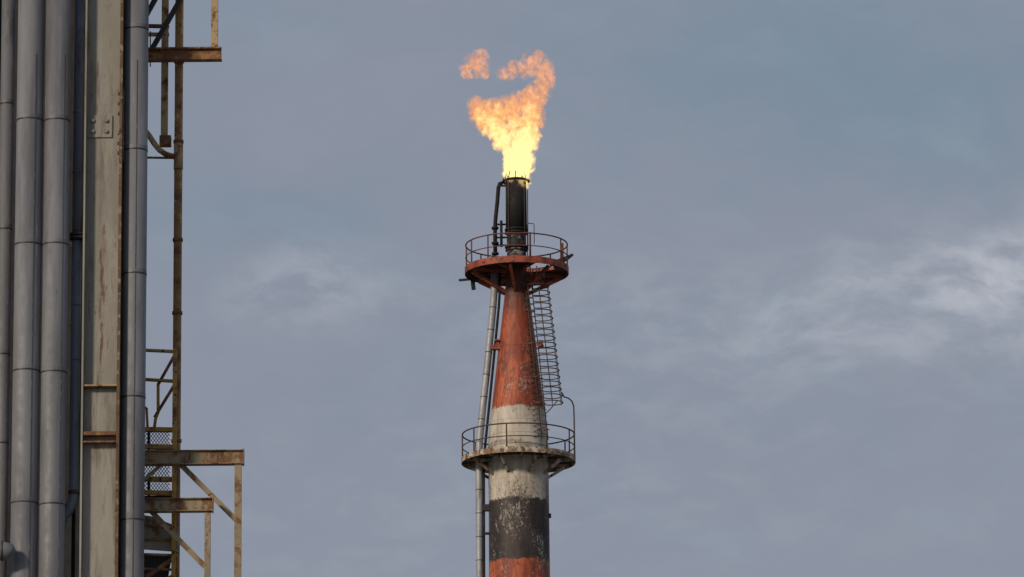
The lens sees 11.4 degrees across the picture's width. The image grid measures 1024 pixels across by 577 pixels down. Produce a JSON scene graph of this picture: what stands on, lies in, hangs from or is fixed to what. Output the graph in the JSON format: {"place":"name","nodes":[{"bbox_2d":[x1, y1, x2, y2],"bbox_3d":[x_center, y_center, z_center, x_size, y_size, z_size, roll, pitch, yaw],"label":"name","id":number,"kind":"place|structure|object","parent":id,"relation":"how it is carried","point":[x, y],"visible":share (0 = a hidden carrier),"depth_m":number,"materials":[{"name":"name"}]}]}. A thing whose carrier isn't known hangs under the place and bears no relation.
{"place":"outdoors","nodes":[
{"label":"outdoors","id":0,"kind":"place"},
{"bbox_2d":[0,0,82,576],"bbox_3d":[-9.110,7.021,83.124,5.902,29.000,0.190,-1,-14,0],"label":"panel wall","id":1,"kind":"structure","parent":0,"point":[72,531],"depth_m":84.62,"materials":[{"name":"metal"}]},
{"bbox_2d":[144,0,1023,576],"label":"sky","id":2,"kind":"structure","parent":0,"point":[788,312],"materials":[{"name":"grey"}]},
{"label":"ground","id":3,"kind":"structure","parent":0,"visible":0},
{"bbox_2d":[0,0,14,576],"bbox_3d":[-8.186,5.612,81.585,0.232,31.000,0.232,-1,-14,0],"label":"insulated pipe","id":4,"kind":"object","parent":3,"relation":"on","point":[7,90],"visible":1,"depth_m":83.07,"materials":[{"name":"metal"}]},
{"bbox_2d":[10,0,44,576],"bbox_3d":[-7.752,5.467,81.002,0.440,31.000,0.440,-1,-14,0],"label":"insulated pipe","id":5,"kind":"object","parent":3,"relation":"on","point":[26,326],"visible":1,"depth_m":82.15,"materials":[{"name":"metal"}]},
{"bbox_2d":[0,541,15,560],"bbox_3d":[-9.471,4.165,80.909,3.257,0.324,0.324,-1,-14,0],"label":"horizontal pipe","id":6,"kind":"object","parent":5,"relation":"attached to","point":[7,551],"visible":1,"depth_m":80.80,"materials":[{"name":"metal"}]},
{"bbox_2d":[38,0,70,576],"bbox_3d":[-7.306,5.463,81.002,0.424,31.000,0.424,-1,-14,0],"label":"insulated pipe","id":7,"kind":"object","parent":3,"relation":"on","point":[52,504],"visible":1,"depth_m":82.15,"materials":[{"name":"metal"}]},
{"bbox_2d":[64,0,85,576],"bbox_3d":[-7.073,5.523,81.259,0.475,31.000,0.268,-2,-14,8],"label":"thin pipe","id":8,"kind":"object","parent":3,"relation":"on","point":[76,239],"visible":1,"depth_m":82.62,"materials":[{"name":"grey metal"}]},
{"bbox_2d":[79,0,124,576],"bbox_3d":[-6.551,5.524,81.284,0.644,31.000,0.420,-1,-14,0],"label":"steel column","id":9,"kind":"structure","parent":3,"relation":"on","point":[104,103],"depth_m":82.56,"materials":[{"name":"beige metal"}]},
{"bbox_2d":[119,0,148,576],"bbox_3d":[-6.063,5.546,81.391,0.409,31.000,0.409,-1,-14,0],"label":"insulated pipe","id":10,"kind":"object","parent":3,"relation":"on","point":[133,366],"visible":1,"depth_m":82.56,"materials":[{"name":"metal"}]},
{"bbox_2d":[147,0,183,576],"bbox_3d":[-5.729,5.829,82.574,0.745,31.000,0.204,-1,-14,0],"label":"standpipe","id":11,"kind":"object","parent":3,"relation":"on","point":[178,143],"visible":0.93,"depth_m":84.21,"materials":[{"name":"brown metal"}]},
{"bbox_2d":[145,466,171,497],"bbox_3d":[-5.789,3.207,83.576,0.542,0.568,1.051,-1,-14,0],"label":"landing","id":12,"kind":"object","parent":11,"relation":"attached to","point":[163,493],"visible":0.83,"depth_m":83.12,"materials":[{"name":"yellow paint"}]},
{"bbox_2d":[145,427,171,449],"bbox_3d":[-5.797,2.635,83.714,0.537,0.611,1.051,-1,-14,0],"label":"landing","id":13,"kind":"object","parent":11,"relation":"attached to","point":[156,446],"visible":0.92,"depth_m":83.26,"materials":[{"name":"yellow paint"}]},
{"bbox_2d":[145,348,176,576],"bbox_3d":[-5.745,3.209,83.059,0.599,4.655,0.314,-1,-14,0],"label":"stair handrail","id":14,"kind":"object","parent":13,"relation":"attached to","point":[173,388],"visible":0.87,"depth_m":83.28,"materials":[{"name":"brown metal"}]},
{"bbox_2d":[144,515,178,576],"bbox_3d":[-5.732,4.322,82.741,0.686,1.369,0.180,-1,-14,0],"label":"stair flight","id":15,"kind":"object","parent":14,"relation":"attached to","point":[157,536],"visible":0.71,"depth_m":82.76,"materials":[{"name":"grey paint"}]},
{"bbox_2d":[148,0,221,147],"bbox_3d":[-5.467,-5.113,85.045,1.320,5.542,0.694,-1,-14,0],"label":"hanging frame","id":16,"kind":"object","parent":11,"relation":"attached to","point":[164,54],"visible":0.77,"depth_m":84.61,"materials":[{"name":"orange metal"}]},
{"bbox_2d":[144,496,213,576],"bbox_3d":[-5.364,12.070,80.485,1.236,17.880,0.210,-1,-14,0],"label":"support frame","id":17,"kind":"object","parent":3,"relation":"on","point":[155,506],"visible":0.89,"depth_m":82.51,"materials":[{"name":"paint"}]},
{"bbox_2d":[145,448,243,576],"bbox_3d":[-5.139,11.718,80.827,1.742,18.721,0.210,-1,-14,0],"label":"support frame","id":18,"kind":"object","parent":3,"relation":"on","point":[181,459],"visible":0.85,"depth_m":82.95,"materials":[{"name":"paint"}]},
{"bbox_2d":[459,171,575,576],"bbox_3d":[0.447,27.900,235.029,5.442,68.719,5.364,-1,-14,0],"label":"flare stack","id":19,"kind":"object","parent":3,"relation":"on","point":[518,460],"visible":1,"depth_m":239.55,"materials":[{"name":"paint"}]}
]}

